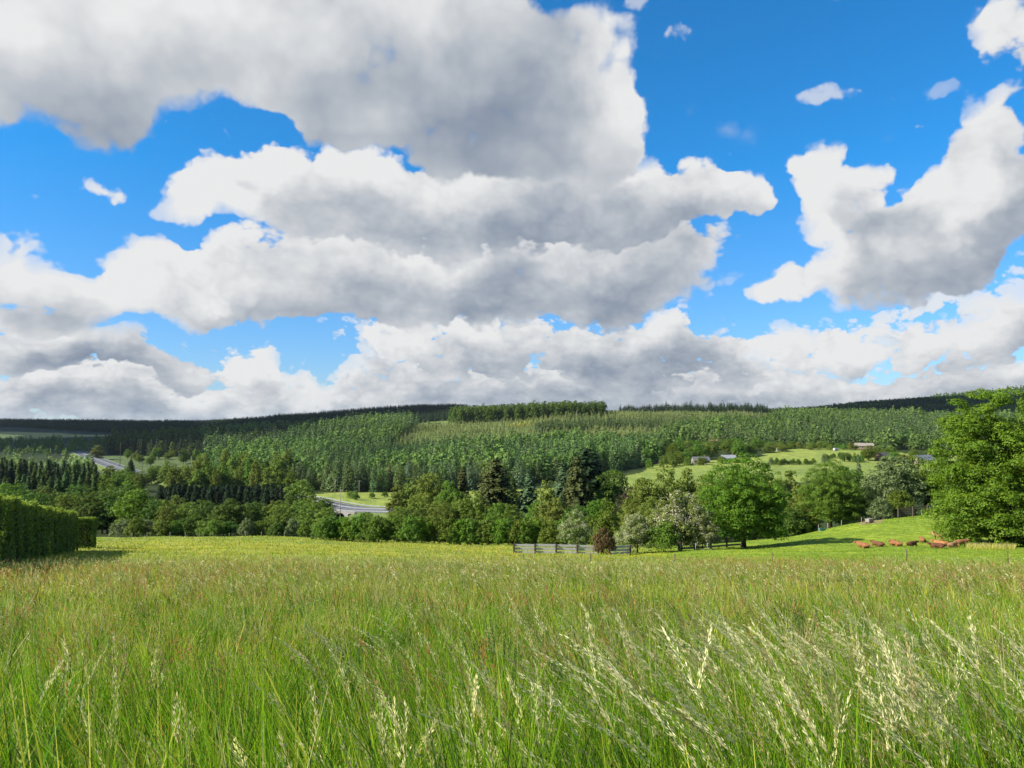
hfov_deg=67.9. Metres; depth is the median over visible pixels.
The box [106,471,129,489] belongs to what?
broadleaf tree
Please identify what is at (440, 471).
broadleaf tree
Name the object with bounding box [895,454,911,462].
broadleaf tree
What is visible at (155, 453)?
broadleaf tree
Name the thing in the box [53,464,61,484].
spruce tree
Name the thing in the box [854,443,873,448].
barn
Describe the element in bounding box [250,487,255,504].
spruce tree
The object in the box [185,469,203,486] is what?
broadleaf tree
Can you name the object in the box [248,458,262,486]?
broadleaf tree
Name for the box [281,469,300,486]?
broadleaf tree
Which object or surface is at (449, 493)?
broadleaf tree
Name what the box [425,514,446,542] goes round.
shrub
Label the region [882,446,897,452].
broadleaf tree
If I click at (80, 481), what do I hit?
spruce tree
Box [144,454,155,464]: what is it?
broadleaf tree
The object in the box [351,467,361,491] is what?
spruce tree
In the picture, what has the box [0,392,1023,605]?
ground
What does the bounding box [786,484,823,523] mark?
broadleaf tree
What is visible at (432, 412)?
ridge wood
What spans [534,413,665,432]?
spruce strip
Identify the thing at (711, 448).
broadleaf tree
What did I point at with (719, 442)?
broadleaf tree
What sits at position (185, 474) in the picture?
broadleaf tree
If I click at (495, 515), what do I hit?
broadleaf tree
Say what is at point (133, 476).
broadleaf tree
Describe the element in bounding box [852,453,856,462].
shrub
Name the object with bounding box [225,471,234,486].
broadleaf tree
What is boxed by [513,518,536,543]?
shrub
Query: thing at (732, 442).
broadleaf tree
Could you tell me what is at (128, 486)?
broadleaf tree
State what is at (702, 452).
broadleaf tree
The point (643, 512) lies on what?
broadleaf tree
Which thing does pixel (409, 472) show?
spruce tree
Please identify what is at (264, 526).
shrub
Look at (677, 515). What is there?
hawthorn bush
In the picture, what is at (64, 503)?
broadleaf tree
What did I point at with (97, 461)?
road
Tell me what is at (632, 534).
hawthorn bush
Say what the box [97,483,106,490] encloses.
broadleaf tree
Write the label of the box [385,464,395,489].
broadleaf tree
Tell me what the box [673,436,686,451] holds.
broadleaf tree
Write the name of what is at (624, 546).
board fence
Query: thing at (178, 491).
spruce tree
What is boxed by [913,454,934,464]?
house
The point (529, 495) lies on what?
spruce tree
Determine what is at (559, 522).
shrub
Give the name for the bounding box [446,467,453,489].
spruce tree
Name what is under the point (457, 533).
shrub
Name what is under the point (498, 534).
shrub
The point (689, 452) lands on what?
broadleaf tree
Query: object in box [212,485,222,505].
spruce tree
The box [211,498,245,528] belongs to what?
broadleaf tree
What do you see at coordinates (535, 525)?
shrub
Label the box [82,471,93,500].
spruce tree
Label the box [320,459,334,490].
spruce tree
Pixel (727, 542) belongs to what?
board fence
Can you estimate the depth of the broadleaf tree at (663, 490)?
169.32 m
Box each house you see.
[691,455,710,463]
[720,454,736,458]
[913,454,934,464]
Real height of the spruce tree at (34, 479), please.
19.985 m
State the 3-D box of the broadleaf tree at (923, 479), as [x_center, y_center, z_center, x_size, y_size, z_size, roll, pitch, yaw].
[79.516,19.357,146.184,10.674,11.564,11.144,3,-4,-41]
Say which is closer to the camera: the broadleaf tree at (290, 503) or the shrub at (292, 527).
the shrub at (292, 527)
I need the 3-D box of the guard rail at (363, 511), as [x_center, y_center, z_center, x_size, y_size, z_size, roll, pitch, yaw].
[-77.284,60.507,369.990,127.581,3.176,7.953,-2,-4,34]
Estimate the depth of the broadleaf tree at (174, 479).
436.87 m
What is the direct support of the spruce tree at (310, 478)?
on the ground at (645, 472)
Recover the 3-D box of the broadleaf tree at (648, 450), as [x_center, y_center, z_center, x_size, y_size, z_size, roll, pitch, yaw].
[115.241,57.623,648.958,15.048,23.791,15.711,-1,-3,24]
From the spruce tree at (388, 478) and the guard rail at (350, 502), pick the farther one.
the spruce tree at (388, 478)
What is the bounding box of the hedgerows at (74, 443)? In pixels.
[0,434,105,456]
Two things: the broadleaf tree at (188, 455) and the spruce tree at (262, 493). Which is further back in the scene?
the broadleaf tree at (188, 455)
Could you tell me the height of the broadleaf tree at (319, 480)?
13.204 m
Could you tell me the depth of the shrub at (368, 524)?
125.91 m
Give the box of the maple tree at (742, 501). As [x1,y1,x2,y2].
[696,452,792,547]
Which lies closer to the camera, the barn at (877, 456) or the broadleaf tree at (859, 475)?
the broadleaf tree at (859, 475)
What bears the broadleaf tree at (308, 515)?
on the ground at (645, 472)
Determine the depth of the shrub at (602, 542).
85.45 m
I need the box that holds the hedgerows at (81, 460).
[0,453,93,468]
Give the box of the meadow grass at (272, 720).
[0,558,1023,767]
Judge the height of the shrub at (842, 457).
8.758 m
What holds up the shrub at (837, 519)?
on the ground at (645, 472)
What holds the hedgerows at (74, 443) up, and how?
on the ground at (645, 472)
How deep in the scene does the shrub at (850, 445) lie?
708.03 m
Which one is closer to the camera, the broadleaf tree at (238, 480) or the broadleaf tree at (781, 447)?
the broadleaf tree at (238, 480)
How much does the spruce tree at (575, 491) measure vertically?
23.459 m
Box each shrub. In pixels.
[108,518,135,536]
[123,516,148,536]
[140,519,155,536]
[145,520,173,535]
[163,519,185,535]
[177,516,197,536]
[190,520,213,536]
[201,519,228,535]
[216,521,239,536]
[236,517,255,535]
[251,520,272,535]
[266,521,285,535]
[284,518,301,536]
[296,518,314,537]
[309,517,335,539]
[313,515,342,539]
[330,516,350,540]
[336,517,359,540]
[346,490,352,498]
[347,514,371,541]
[351,491,359,499]
[355,516,383,541]
[365,515,390,542]
[376,517,394,541]
[380,518,407,541]
[390,517,409,540]
[396,515,423,542]
[410,517,433,542]
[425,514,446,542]
[425,516,452,542]
[435,518,464,544]
[446,518,469,543]
[453,518,480,544]
[464,519,490,544]
[475,519,498,545]
[485,519,511,544]
[496,517,519,545]
[505,519,527,544]
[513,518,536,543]
[525,518,542,543]
[532,518,551,543]
[537,520,567,546]
[549,519,573,547]
[585,510,624,544]
[591,527,616,554]
[645,458,652,467]
[646,520,682,553]
[657,455,668,467]
[668,458,677,465]
[683,456,690,465]
[695,457,703,464]
[699,457,708,464]
[714,526,753,540]
[717,456,725,462]
[770,505,811,536]
[789,514,816,536]
[795,442,803,447]
[800,514,822,531]
[816,440,823,449]
[822,440,829,448]
[824,501,863,524]
[839,452,845,461]
[847,442,854,449]
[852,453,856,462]
[865,496,894,519]
[884,489,916,515]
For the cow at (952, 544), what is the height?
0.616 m
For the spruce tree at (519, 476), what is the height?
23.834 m
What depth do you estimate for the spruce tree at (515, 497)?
219.79 m
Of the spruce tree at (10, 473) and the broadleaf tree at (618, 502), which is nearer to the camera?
the broadleaf tree at (618, 502)
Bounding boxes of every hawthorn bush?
[557,509,593,547]
[613,512,658,554]
[648,489,718,550]
[680,514,720,549]
[768,457,774,465]
[821,453,827,462]
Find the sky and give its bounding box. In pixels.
[0,0,1023,420]
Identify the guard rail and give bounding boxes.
[316,496,384,506]
[317,501,385,509]
[334,509,392,512]
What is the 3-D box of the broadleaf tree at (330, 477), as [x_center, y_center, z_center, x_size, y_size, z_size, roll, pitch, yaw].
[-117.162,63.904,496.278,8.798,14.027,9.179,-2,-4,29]
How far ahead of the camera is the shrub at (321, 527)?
126.63 m
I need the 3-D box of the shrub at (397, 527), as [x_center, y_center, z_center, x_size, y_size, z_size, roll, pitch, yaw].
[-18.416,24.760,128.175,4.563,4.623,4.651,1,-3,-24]
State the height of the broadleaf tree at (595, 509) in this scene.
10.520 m
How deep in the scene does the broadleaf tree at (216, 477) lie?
437.12 m
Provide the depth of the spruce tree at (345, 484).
486.80 m
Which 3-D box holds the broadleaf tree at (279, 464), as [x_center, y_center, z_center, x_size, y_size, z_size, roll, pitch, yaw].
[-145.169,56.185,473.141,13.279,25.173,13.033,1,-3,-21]
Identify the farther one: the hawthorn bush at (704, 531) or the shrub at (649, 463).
the shrub at (649, 463)
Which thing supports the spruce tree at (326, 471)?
on the ground at (645, 472)
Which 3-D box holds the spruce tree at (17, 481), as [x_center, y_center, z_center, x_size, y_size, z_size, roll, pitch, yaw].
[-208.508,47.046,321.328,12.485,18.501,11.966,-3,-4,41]
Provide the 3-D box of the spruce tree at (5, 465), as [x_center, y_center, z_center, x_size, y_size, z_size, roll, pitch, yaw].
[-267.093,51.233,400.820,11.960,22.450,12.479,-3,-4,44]
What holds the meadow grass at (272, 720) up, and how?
on the ground at (645, 472)
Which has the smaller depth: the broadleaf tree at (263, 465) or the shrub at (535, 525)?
the shrub at (535, 525)
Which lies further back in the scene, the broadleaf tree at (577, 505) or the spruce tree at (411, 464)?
the spruce tree at (411, 464)
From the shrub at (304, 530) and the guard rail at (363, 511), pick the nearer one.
the shrub at (304, 530)
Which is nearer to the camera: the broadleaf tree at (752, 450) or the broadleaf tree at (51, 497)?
the broadleaf tree at (51, 497)
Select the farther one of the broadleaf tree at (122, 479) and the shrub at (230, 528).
the broadleaf tree at (122, 479)
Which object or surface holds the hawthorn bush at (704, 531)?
on the ground at (645, 472)
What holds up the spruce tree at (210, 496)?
on the ground at (645, 472)
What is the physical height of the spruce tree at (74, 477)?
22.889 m
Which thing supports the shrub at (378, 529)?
on the ground at (645, 472)
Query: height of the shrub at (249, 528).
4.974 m
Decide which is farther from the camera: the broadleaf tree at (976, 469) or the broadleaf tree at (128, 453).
the broadleaf tree at (128, 453)
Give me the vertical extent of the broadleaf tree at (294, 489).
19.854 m
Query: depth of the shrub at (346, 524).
127.09 m
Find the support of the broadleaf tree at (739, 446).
on the ground at (645, 472)
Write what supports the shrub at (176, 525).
on the ground at (645, 472)
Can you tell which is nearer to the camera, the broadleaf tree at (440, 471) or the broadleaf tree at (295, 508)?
the broadleaf tree at (295, 508)
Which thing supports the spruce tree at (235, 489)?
on the ground at (645, 472)
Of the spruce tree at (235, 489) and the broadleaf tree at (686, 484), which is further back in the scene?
the spruce tree at (235, 489)
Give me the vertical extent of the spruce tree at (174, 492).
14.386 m
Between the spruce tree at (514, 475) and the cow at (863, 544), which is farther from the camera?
the spruce tree at (514, 475)
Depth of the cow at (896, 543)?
83.86 m
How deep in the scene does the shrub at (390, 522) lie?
127.29 m
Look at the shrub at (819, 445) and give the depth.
706.56 m
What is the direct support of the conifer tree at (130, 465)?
on the ground at (645, 472)
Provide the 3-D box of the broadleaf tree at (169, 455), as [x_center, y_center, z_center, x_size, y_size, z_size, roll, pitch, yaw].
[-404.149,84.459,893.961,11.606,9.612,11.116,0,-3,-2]
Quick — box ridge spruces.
[619,400,768,414]
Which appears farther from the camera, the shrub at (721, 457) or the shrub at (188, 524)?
the shrub at (721, 457)
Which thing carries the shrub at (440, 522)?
on the ground at (645, 472)
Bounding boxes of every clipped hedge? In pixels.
[0,494,79,564]
[78,516,97,547]
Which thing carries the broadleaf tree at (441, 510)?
on the ground at (645, 472)
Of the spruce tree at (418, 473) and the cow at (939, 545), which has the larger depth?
the spruce tree at (418, 473)
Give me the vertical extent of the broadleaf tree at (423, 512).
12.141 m
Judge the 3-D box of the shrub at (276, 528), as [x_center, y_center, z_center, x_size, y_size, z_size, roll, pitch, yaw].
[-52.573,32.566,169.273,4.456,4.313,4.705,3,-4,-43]
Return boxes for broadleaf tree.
[0,483,33,498]
[22,492,52,505]
[32,485,71,501]
[40,493,62,506]
[51,494,85,510]
[56,484,100,506]
[70,490,105,524]
[87,491,118,532]
[87,493,126,533]
[89,445,105,457]
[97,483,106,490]
[99,474,110,490]
[101,465,115,484]
[106,471,121,497]
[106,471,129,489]
[109,489,156,527]
[110,484,142,507]
[119,474,136,496]
[120,465,133,474]
[123,450,131,458]
[124,471,138,478]
[130,452,140,458]
[130,470,148,487]
[133,481,147,506]
[134,454,144,462]
[139,475,152,483]
[139,499,161,534]
[143,465,158,483]
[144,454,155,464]
[150,447,160,459]
[153,466,160,481]
[153,506,180,529]
[154,499,181,515]
[156,466,172,481]
[159,459,174,474]
[163,452,172,459]
[163,462,183,486]
[167,495,186,514]
[170,450,177,455]
[174,503,195,522]
[178,448,187,462]
[178,465,193,488]
[178,502,202,517]
[182,450,190,462]
[184,500,214,535]
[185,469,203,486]
[190,454,206,479]
[192,448,198,461]
[197,501,217,510]
[198,461,214,490]
[199,453,210,472]
[205,505,236,535]
[209,469,224,489]
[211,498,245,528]
[216,448,233,473]
[219,462,231,486]
[224,453,241,477]
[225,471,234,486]
[231,505,253,521]
[232,466,245,486]
[236,451,248,473]
[241,452,251,483]
[243,458,254,485]
[244,501,266,534]
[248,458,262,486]
[252,463,268,487]
[254,503,268,516]
[259,467,276,488]
[261,500,285,519]
[264,504,296,527]
[265,452,280,485]
[270,455,288,487]
[279,494,307,513]
[280,449,293,469]
[281,458,293,484]
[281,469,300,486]
[283,479,315,505]
[288,501,312,518]
[295,503,321,528]
[301,492,332,511]
[307,499,338,518]
[311,506,339,533]
[316,471,323,486]
[325,471,337,489]
[341,460,353,482]
[342,466,357,488]
[354,512,372,522]
[375,468,390,488]
[383,485,409,521]
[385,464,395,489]
[386,506,413,523]
[392,467,407,488]
[394,506,425,523]
[399,477,418,508]
[406,471,454,508]
[407,495,435,521]
[425,501,456,524]
[433,480,466,514]
[435,465,450,488]
[443,501,469,522]
[451,500,478,521]
[458,489,490,523]
[479,459,485,476]
[479,502,513,525]
[482,461,490,483]
[498,503,525,539]
[524,502,543,518]
[526,502,553,523]
[531,478,558,515]
[539,496,576,522]
[547,457,555,480]
[548,457,558,479]
[560,504,594,541]
[584,499,617,536]
[589,468,634,513]
[594,497,622,539]
[614,486,633,515]
[616,497,647,543]
[620,477,666,541]
[634,496,662,544]
[639,438,655,460]
[649,466,687,507]
[659,445,665,455]
[660,439,671,447]
[664,443,677,451]
[664,451,673,460]
[667,454,678,462]
[668,467,697,506]
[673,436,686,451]
[673,451,684,456]
[674,452,684,464]
[683,441,691,451]
[683,447,694,456]
[686,474,722,515]
[692,440,707,456]
[705,438,719,456]
[712,438,724,448]
[718,439,732,451]
[723,437,737,449]
[731,438,747,454]
[743,444,759,454]
[749,438,764,447]
[761,445,777,452]
[767,476,793,538]
[776,444,789,451]
[782,470,801,502]
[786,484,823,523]
[797,459,864,527]
[837,469,880,521]
[859,455,928,515]
[860,445,876,460]
[871,446,883,455]
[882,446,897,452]
[886,452,903,459]
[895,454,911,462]
[903,455,950,509]
[907,449,924,455]
[917,386,1023,547]
[923,448,940,459]
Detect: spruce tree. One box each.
[0,458,4,480]
[2,460,7,474]
[6,458,15,489]
[13,473,21,489]
[15,458,25,482]
[18,474,26,491]
[21,459,28,478]
[24,476,30,489]
[26,465,34,488]
[30,470,38,491]
[33,462,37,475]
[36,468,44,484]
[36,475,47,492]
[37,461,43,474]
[42,459,51,482]
[45,477,54,493]
[49,461,56,482]
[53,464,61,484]
[53,477,62,493]
[60,460,65,476]
[60,469,70,493]
[67,466,71,484]
[70,464,78,485]
[74,460,79,483]
[76,474,84,491]
[79,463,87,484]
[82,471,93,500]
[85,462,91,478]
[90,464,100,485]
[91,476,97,494]
[154,485,164,510]
[163,487,171,505]
[170,486,178,503]
[175,484,183,503]
[181,485,185,500]
[181,487,191,504]
[189,485,200,506]
[201,486,206,500]
[206,485,213,504]
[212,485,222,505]
[220,484,230,508]
[231,485,237,501]
[235,485,243,505]
[242,486,251,505]
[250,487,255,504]
[251,484,260,504]
[259,484,264,506]
[261,484,270,506]
[269,485,275,502]
[271,487,280,504]
[278,485,284,502]
[281,485,290,503]
[295,464,301,485]
[296,461,304,478]
[299,469,307,486]
[306,464,315,489]
[311,469,319,489]
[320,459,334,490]
[321,468,327,489]
[330,454,343,491]
[339,462,352,491]
[349,460,361,490]
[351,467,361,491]
[356,458,366,490]
[358,458,367,490]
[361,458,369,485]
[366,469,375,490]
[367,464,375,490]
[369,465,378,491]
[374,470,383,491]
[383,460,393,490]
[392,463,399,491]
[397,465,406,489]
[404,458,412,483]
[404,460,414,490]
[405,455,415,477]
[410,465,419,487]
[416,464,422,486]
[427,461,434,480]
[431,465,440,491]
[442,459,449,488]
[444,462,455,489]
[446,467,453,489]
[450,456,460,488]
[452,467,474,507]
[466,456,476,489]
[471,457,518,542]
[472,462,481,488]
[505,477,520,514]
[511,468,517,486]
[513,454,525,486]
[516,468,548,542]
[518,461,526,485]
[534,458,543,483]
[551,461,566,511]
[558,456,592,544]
[560,447,616,543]
[854,454,866,521]
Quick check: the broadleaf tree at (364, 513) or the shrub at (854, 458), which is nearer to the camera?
the broadleaf tree at (364, 513)
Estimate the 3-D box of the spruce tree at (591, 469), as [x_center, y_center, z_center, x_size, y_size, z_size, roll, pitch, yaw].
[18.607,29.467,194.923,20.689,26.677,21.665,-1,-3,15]
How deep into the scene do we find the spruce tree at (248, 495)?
325.99 m
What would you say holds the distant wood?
on the ground at (645, 472)
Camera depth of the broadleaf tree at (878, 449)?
619.79 m
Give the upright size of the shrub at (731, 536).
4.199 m
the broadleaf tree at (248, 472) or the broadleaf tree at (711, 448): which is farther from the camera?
the broadleaf tree at (711, 448)
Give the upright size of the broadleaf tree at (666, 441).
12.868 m
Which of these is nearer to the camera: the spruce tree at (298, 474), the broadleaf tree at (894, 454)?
the spruce tree at (298, 474)
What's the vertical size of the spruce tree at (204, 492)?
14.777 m
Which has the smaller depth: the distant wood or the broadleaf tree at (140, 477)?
the broadleaf tree at (140, 477)
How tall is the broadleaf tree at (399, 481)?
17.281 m
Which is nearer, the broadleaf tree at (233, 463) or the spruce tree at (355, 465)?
the broadleaf tree at (233, 463)
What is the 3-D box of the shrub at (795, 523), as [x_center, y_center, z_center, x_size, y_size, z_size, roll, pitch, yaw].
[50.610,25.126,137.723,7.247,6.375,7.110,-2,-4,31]
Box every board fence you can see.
[513,544,598,554]
[608,545,630,554]
[678,537,740,549]
[897,505,942,517]
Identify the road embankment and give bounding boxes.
[67,451,386,519]
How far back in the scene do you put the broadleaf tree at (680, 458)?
604.31 m
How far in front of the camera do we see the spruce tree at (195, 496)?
324.68 m
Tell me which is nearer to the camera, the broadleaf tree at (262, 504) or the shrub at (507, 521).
the shrub at (507, 521)
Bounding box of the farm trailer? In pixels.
[865,518,873,522]
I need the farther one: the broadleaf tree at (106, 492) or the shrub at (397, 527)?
the broadleaf tree at (106, 492)
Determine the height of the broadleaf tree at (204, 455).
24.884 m
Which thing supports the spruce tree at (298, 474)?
on the ground at (645, 472)
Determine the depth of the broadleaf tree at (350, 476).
489.02 m
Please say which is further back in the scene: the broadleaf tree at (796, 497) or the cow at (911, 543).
the broadleaf tree at (796, 497)
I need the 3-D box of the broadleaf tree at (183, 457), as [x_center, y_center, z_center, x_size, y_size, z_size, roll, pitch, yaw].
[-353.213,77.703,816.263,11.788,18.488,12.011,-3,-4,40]
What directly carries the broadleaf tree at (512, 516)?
on the ground at (645, 472)
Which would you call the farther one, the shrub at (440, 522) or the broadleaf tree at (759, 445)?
the broadleaf tree at (759, 445)
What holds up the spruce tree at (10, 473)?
on the ground at (645, 472)
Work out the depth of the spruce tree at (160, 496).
329.96 m
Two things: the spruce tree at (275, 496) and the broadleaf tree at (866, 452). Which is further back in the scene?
the broadleaf tree at (866, 452)
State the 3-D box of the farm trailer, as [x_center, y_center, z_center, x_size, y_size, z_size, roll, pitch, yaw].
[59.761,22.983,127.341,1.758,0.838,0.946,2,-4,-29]
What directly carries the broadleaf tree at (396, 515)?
on the ground at (645, 472)
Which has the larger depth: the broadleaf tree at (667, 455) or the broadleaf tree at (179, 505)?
the broadleaf tree at (667, 455)
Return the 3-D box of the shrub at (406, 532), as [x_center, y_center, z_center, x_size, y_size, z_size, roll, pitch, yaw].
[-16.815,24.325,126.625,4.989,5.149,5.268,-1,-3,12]
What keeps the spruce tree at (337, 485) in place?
on the ground at (645, 472)
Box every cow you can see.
[853,541,869,547]
[870,540,885,546]
[888,539,902,545]
[906,540,918,546]
[918,536,925,541]
[926,542,946,548]
[929,531,942,539]
[930,539,947,544]
[947,541,957,547]
[956,539,970,546]
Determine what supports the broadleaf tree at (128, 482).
on the ground at (645, 472)
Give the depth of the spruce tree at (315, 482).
507.60 m
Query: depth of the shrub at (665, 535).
89.77 m
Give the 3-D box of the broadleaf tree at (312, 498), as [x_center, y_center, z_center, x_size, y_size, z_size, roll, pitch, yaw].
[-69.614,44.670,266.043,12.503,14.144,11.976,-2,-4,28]
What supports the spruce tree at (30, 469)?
on the ground at (645, 472)
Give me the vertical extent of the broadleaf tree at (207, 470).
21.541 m
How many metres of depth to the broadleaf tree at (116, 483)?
329.04 m
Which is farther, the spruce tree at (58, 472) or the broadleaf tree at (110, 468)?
the broadleaf tree at (110, 468)
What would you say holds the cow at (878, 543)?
on the ground at (645, 472)
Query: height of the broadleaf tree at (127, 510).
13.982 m
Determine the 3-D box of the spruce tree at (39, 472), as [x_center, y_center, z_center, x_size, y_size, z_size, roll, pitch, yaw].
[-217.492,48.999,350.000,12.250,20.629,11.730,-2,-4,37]
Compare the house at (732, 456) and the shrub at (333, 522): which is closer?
the shrub at (333, 522)
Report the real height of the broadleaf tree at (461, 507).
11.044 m
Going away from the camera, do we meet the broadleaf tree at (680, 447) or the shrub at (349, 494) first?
the shrub at (349, 494)
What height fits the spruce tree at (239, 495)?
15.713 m
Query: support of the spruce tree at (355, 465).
on the ground at (645, 472)
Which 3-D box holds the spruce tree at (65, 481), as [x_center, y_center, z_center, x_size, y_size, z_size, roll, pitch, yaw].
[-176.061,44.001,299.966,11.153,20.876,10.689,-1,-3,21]
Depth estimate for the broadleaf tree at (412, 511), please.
187.37 m
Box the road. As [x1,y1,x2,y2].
[73,451,390,512]
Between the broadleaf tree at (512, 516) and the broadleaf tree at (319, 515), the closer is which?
the broadleaf tree at (319, 515)
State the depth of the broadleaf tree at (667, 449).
691.12 m
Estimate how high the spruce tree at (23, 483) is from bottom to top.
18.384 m
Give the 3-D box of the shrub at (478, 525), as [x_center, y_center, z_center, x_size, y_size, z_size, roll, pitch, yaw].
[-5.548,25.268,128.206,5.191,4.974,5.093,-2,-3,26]
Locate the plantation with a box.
[391,409,765,446]
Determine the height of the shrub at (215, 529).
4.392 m
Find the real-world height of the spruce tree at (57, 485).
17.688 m
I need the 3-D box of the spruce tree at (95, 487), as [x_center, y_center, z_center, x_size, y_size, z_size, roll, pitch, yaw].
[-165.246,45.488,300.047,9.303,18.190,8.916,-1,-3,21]
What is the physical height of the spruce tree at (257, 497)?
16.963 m
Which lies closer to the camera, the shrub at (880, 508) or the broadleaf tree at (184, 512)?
the shrub at (880, 508)
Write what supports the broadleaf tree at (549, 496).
on the ground at (645, 472)
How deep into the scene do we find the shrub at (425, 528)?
126.37 m
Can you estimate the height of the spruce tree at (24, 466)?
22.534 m
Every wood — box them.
[0,414,292,432]
[103,419,297,456]
[199,408,420,450]
[199,427,665,484]
[270,403,466,423]
[447,400,607,422]
[650,405,1023,450]
[768,394,1023,413]
[930,385,1023,396]
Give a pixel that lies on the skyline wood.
(102, 425)
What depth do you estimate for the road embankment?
404.02 m
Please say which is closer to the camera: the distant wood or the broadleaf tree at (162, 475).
the broadleaf tree at (162, 475)
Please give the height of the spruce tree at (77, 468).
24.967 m
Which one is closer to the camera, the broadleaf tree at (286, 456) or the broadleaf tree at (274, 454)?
the broadleaf tree at (274, 454)
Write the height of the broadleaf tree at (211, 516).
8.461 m
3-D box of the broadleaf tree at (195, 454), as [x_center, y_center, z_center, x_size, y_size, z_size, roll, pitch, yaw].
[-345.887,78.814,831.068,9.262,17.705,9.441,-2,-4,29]
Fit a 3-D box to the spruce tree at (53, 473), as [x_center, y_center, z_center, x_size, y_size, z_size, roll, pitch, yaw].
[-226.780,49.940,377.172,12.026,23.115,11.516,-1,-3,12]
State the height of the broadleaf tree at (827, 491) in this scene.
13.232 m
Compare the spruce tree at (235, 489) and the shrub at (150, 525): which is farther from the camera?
the spruce tree at (235, 489)
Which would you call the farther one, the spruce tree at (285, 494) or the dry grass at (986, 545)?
the spruce tree at (285, 494)
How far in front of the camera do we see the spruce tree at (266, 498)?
321.04 m
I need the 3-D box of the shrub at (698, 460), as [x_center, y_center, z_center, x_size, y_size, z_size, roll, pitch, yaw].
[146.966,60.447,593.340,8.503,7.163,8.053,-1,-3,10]
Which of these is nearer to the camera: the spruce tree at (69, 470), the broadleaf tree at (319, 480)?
the spruce tree at (69, 470)
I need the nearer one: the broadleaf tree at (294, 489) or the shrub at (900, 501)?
the shrub at (900, 501)
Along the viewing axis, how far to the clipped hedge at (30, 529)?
51.41 m
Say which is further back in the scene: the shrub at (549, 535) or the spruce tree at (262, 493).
the spruce tree at (262, 493)
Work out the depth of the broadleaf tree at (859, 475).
147.72 m
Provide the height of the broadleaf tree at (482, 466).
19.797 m
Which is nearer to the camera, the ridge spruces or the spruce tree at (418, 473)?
the spruce tree at (418, 473)
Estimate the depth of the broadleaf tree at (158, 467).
576.77 m
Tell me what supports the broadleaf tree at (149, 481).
on the ground at (645, 472)
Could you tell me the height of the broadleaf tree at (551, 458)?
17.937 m
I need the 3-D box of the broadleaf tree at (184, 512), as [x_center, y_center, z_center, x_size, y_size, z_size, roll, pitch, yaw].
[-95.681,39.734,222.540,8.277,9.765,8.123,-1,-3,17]
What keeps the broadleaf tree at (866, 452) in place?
on the ground at (645, 472)
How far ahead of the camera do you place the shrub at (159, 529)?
167.62 m
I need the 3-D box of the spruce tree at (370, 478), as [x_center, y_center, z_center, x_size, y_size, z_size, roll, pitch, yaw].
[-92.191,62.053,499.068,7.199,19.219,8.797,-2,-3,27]
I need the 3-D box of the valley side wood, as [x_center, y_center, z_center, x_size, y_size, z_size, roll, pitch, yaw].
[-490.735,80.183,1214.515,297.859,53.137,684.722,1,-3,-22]
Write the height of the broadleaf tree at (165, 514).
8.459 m
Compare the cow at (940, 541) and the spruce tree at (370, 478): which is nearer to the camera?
the cow at (940, 541)
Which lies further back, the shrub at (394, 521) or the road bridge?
the road bridge
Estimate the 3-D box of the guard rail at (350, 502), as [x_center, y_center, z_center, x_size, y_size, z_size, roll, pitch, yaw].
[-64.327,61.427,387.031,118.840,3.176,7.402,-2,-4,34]
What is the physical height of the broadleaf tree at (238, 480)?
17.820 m
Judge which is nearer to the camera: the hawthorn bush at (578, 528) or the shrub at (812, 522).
the hawthorn bush at (578, 528)
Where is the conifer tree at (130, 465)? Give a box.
[127,459,135,472]
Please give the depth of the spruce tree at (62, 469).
413.50 m
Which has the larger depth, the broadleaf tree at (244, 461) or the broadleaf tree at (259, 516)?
the broadleaf tree at (244, 461)
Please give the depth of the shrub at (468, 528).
126.07 m
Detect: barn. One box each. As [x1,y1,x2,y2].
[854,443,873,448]
[874,452,889,460]
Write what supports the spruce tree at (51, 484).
on the ground at (645, 472)
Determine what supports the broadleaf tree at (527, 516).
on the ground at (645, 472)
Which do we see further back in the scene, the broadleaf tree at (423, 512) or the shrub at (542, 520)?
the broadleaf tree at (423, 512)
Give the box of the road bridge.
[333,510,355,516]
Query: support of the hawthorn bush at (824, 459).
on the ground at (645, 472)
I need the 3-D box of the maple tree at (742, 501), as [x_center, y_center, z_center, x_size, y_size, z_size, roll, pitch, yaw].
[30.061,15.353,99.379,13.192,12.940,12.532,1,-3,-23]
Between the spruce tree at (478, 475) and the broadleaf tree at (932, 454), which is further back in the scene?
the broadleaf tree at (932, 454)
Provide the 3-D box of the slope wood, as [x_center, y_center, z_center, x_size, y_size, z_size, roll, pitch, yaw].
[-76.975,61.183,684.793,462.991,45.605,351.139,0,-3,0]
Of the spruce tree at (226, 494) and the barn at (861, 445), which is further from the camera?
the barn at (861, 445)
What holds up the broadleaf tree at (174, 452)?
on the ground at (645, 472)
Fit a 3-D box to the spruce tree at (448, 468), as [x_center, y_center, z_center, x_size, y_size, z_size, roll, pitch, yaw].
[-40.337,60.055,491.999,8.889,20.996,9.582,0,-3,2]
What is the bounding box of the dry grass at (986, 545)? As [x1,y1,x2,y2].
[966,542,1016,549]
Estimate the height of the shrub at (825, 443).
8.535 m
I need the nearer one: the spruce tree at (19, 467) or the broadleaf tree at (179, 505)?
the broadleaf tree at (179, 505)
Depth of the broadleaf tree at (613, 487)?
187.40 m
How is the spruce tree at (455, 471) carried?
on the ground at (645, 472)
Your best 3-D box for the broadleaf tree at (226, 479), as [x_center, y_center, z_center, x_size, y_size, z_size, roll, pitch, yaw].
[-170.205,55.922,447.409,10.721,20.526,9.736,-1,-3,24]
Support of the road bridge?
on the ground at (645, 472)
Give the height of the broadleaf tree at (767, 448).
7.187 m

